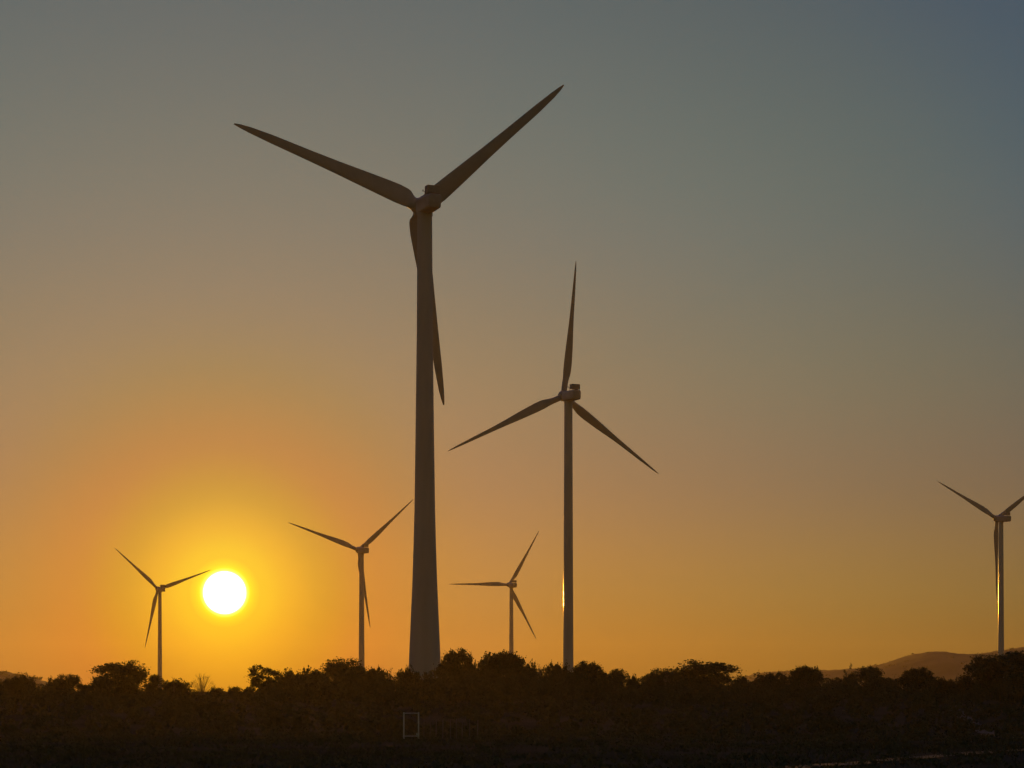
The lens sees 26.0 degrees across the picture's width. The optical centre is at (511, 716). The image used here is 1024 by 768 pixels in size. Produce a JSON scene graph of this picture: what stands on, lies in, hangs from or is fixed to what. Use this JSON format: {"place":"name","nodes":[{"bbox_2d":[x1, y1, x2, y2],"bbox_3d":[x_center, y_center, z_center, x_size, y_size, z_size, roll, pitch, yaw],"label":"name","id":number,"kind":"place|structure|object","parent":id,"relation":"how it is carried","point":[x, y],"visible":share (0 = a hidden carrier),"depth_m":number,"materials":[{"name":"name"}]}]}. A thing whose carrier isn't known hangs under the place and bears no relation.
{"place":"outdoors","nodes":[
{"label":"outdoors","id":0,"kind":"place"},
{"bbox_2d":[0,671,47,686],"bbox_3d":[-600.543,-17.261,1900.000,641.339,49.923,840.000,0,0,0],"label":"hill","id":1,"kind":"structure","parent":0,"point":[37,681],"depth_m":1840.01,"materials":[{"name":"brown"}]},
{"bbox_2d":[0,692,1023,767],"bbox_3d":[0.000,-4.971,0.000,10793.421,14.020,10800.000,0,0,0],"label":"ground","id":2,"kind":"structure","parent":0,"point":[527,722],"depth_m":148.87,"materials":[{"name":"black soil"}]},
{"bbox_2d":[0,677,14,695],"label":"bush","id":3,"kind":"object","parent":2,"relation":"on","point":[7,686],"visible":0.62,"depth_m":389.39,"materials":[{"name":"green plant"}]},
{"bbox_2d":[10,672,35,698],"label":"bush","id":4,"kind":"object","parent":2,"relation":"on","point":[20,682],"visible":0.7,"depth_m":383.09,"materials":[{"name":"green plant"}]},
{"bbox_2d":[45,677,61,695],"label":"bush","id":5,"kind":"object","parent":2,"relation":"on","point":[51,681],"visible":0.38,"depth_m":379.23,"materials":[{"name":"green plant"}]},
{"bbox_2d":[54,673,83,694],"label":"tree","id":6,"kind":"object","parent":2,"relation":"on","point":[71,681],"visible":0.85,"depth_m":375.46,"materials":[{"name":"green plant"}]},
{"bbox_2d":[76,683,89,694],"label":"bush","id":7,"kind":"object","parent":2,"relation":"on","point":[83,688],"visible":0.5,"depth_m":371.89,"materials":[{"name":"green plant"}]},
{"bbox_2d":[84,675,114,695],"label":"bush","id":8,"kind":"object","parent":2,"relation":"on","point":[96,686],"visible":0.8,"depth_m":365.07,"materials":[{"name":"green plant"}]},
{"bbox_2d":[86,659,152,694],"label":"tree","id":9,"kind":"object","parent":2,"relation":"on","point":[127,676],"visible":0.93,"depth_m":370.32,"materials":[{"name":"green plant"}]},
{"bbox_2d":[142,674,163,692],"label":"tree","id":10,"kind":"object","parent":2,"relation":"on","point":[154,682],"visible":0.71,"depth_m":377.37,"materials":[{"name":"green plant"}]},
{"bbox_2d":[116,549,209,687],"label":"wind turbine","id":11,"kind":"object","parent":2,"relation":"on","point":[159,590],"visible":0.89,"depth_m":1642.08,"materials":[{"name":"metal"}]},
{"bbox_2d":[158,677,192,696],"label":"bush","id":12,"kind":"object","parent":2,"relation":"on","point":[180,686],"visible":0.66,"depth_m":370.91,"materials":[{"name":"green plant"}]},
{"bbox_2d":[190,674,214,696],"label":"bare shrub","id":13,"kind":"object","parent":2,"relation":"on","point":[201,687],"visible":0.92,"depth_m":373.88,"materials":[{"name":"brown plant"}]},
{"bbox_2d":[204,686,224,695],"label":"bush","id":14,"kind":"object","parent":2,"relation":"on","point":[214,691],"visible":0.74,"depth_m":371.39,"materials":[{"name":"green plant"}]},
{"bbox_2d":[227,686,240,694],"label":"bush","id":15,"kind":"object","parent":2,"relation":"on","point":[234,690],"visible":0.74,"depth_m":377.67,"materials":[{"name":"green plant"}]},
{"bbox_2d":[245,664,285,691],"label":"tree","id":16,"kind":"object","parent":2,"relation":"on","point":[267,672],"visible":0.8,"depth_m":371.05,"materials":[{"name":"green plant"}]},
{"bbox_2d":[279,667,302,685],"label":"bush","id":17,"kind":"object","parent":2,"relation":"on","point":[289,674],"visible":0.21,"depth_m":384.50,"materials":[{"name":"green plant"}]},
{"bbox_2d":[297,665,327,689],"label":"bush","id":18,"kind":"object","parent":2,"relation":"on","point":[314,672],"visible":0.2,"depth_m":380.88,"materials":[{"name":"green plant"}]},
{"bbox_2d":[319,656,365,695],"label":"tree","id":19,"kind":"object","parent":2,"relation":"on","point":[341,666],"visible":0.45,"depth_m":388.90,"materials":[{"name":"green plant"}]},
{"bbox_2d":[288,501,411,667],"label":"wind turbine","id":20,"kind":"object","parent":2,"relation":"on","point":[362,549],"visible":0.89,"depth_m":1253.30,"materials":[{"name":"metal"}]},
{"bbox_2d":[358,664,387,696],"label":"bush","id":21,"kind":"object","parent":2,"relation":"on","point":[369,674],"visible":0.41,"depth_m":375.54,"materials":[{"name":"green plant"}]},
{"bbox_2d":[234,85,563,679],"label":"wind turbine","id":22,"kind":"object","parent":2,"relation":"on","point":[424,651],"visible":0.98,"depth_m":493.95,"materials":[{"name":"metal"}]},
{"bbox_2d":[394,664,419,692],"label":"bush","id":23,"kind":"object","parent":2,"relation":"on","point":[408,674],"visible":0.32,"depth_m":370.98,"materials":[{"name":"green plant"}]},
{"bbox_2d":[403,712,418,737],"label":"metal gate","id":24,"kind":"structure","parent":2,"relation":"on","point":[413,723],"depth_m":151.99,"materials":[{"name":"metal"}]},
{"bbox_2d":[423,719,477,737],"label":"fence","id":25,"kind":"object","parent":2,"relation":"on","point":[462,721],"visible":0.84,"depth_m":151.97,"materials":[{"name":"brown wood"}]},
{"bbox_2d":[431,647,479,681],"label":"tree","id":26,"kind":"object","parent":2,"relation":"on","point":[453,660],"visible":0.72,"depth_m":390.84,"materials":[{"name":"green plant"}]},
{"bbox_2d":[453,531,538,653],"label":"wind turbine","id":27,"kind":"object","parent":2,"relation":"on","point":[510,585],"visible":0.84,"depth_m":1577.49,"materials":[{"name":"metal"}]},
{"bbox_2d":[473,649,525,680],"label":"tree","id":28,"kind":"object","parent":2,"relation":"on","point":[499,662],"visible":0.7,"depth_m":386.27,"materials":[{"name":"green plant"}]},
{"bbox_2d":[0,668,1023,767],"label":"scrub","id":29,"kind":"object","parent":2,"relation":"on","point":[481,689],"visible":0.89,"depth_m":240.53,"materials":[{"name":"green plant"}]},
{"bbox_2d":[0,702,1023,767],"bbox_3d":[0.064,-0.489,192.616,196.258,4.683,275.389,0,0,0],"label":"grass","id":30,"kind":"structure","parent":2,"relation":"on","point":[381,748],"depth_m":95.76,"materials":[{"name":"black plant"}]},
{"bbox_2d":[522,659,537,676],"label":"bush","id":31,"kind":"object","parent":2,"relation":"on","point":[529,667],"visible":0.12,"depth_m":379.33,"materials":[{"name":"green plant"}]},
{"bbox_2d":[448,263,658,671],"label":"wind turbine","id":32,"kind":"object","parent":2,"relation":"on","point":[569,398],"visible":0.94,"depth_m":741.78,"materials":[{"name":"paint"}]},
{"bbox_2d":[543,659,570,689],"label":"bush","id":33,"kind":"object","parent":2,"relation":"on","point":[557,667],"visible":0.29,"depth_m":383.81,"materials":[{"name":"green plant"}]},
{"bbox_2d":[566,660,610,682],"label":"tree","id":34,"kind":"object","parent":2,"relation":"on","point":[595,670],"visible":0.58,"depth_m":374.90,"materials":[{"name":"green plant"}]},
{"bbox_2d":[606,668,628,686],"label":"tree","id":35,"kind":"object","parent":2,"relation":"on","point":[615,674],"visible":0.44,"depth_m":379.38,"materials":[{"name":"green plant"}]},
{"bbox_2d":[626,673,638,689],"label":"bush","id":36,"kind":"object","parent":2,"relation":"on","point":[633,680],"visible":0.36,"depth_m":373.42,"materials":[{"name":"green plant"}]},
{"bbox_2d":[638,671,657,687],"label":"tree","id":37,"kind":"object","parent":2,"relation":"on","point":[654,676],"visible":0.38,"depth_m":377.57,"materials":[{"name":"green plant"}]},
{"bbox_2d":[649,667,679,686],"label":"tree","id":38,"kind":"object","parent":2,"relation":"on","point":[661,674],"visible":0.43,"depth_m":381.36,"materials":[{"name":"green plant"}]},
{"bbox_2d":[667,659,741,690],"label":"tree","id":39,"kind":"object","parent":2,"relation":"on","point":[694,671],"visible":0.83,"depth_m":375.99,"materials":[{"name":"green plant"}]},
{"bbox_2d":[729,673,749,686],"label":"bush","id":40,"kind":"object","parent":2,"relation":"on","point":[741,677],"visible":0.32,"depth_m":379.30,"materials":[{"name":"green plant"}]},
{"bbox_2d":[751,670,788,697],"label":"bush","id":41,"kind":"object","parent":2,"relation":"on","point":[770,677],"visible":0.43,"depth_m":383.40,"materials":[{"name":"green plant"}]},
{"bbox_2d":[787,664,824,686],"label":"tree","id":42,"kind":"object","parent":2,"relation":"on","point":[800,673],"visible":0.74,"depth_m":374.92,"materials":[{"name":"green plant"}]},
{"bbox_2d":[842,664,855,690],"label":"tree","id":43,"kind":"object","parent":2,"relation":"on","point":[849,676],"visible":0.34,"depth_m":379.88,"materials":[{"name":"green plant"}]},
{"bbox_2d":[850,666,893,698],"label":"tree","id":44,"kind":"object","parent":2,"relation":"on","point":[864,672],"visible":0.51,"depth_m":381.02,"materials":[{"name":"green plant"}]},
{"bbox_2d":[894,666,938,690],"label":"tree","id":45,"kind":"object","parent":2,"relation":"on","point":[921,676],"visible":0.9,"depth_m":368.94,"materials":[{"name":"green plant"}]},
{"bbox_2d":[924,676,954,698],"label":"bush","id":46,"kind":"object","parent":2,"relation":"on","point":[943,685],"visible":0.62,"depth_m":364.63,"materials":[{"name":"green plant"}]},
{"bbox_2d":[949,672,975,697],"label":"bush","id":47,"kind":"object","parent":2,"relation":"on","point":[962,683],"visible":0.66,"depth_m":359.02,"materials":[{"name":"green plant"}]},
{"bbox_2d":[939,482,1023,654],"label":"wind turbine","id":48,"kind":"object","parent":2,"relation":"on","point":[1001,518],"visible":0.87,"depth_m":1242.31,"materials":[{"name":"paint"}]},
{"bbox_2d":[962,652,1011,699],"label":"tree","id":49,"kind":"object","parent":2,"relation":"on","point":[983,669],"visible":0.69,"depth_m":351.06,"materials":[{"name":"green plant"}]},
{"bbox_2d":[990,650,1023,692],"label":"tree","id":50,"kind":"object","parent":2,"relation":"on","point":[1015,659],"visible":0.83,"depth_m":344.51,"materials":[{"name":"green plant"}]},
{"bbox_2d":[0,0,1023,691],"label":"sky","id":51,"kind":"structure","parent":0,"point":[792,230],"materials":[{"name":"orange"}]},
{"bbox_2d":[728,647,1023,689],"bbox_3d":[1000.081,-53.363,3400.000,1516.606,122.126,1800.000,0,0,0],"label":"hill","id":52,"kind":"structure","parent":0,"point":[942,664],"depth_m":3145.64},
{"bbox_2d":[0,647,1015,688],"bbox_3d":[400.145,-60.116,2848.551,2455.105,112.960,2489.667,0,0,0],"label":"hill scrub","id":53,"kind":"object","parent":52,"relation":"on","point":[39,678],"visible":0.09,"depth_m":3139.25,"materials":[{"name":"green plant"}]},
{"bbox_2d":[760,749,1023,767],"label":"path","id":54,"kind":"structure","parent":0,"point":[855,763],"depth_m":82.32,"materials":[{"name":"brown soil"}]},
{"bbox_2d":[941,705,1021,737],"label":"path","id":55,"kind":"structure","parent":0,"point":[984,730],"depth_m":230.68,"materials":[{"name":"brown soil"}]}
]}

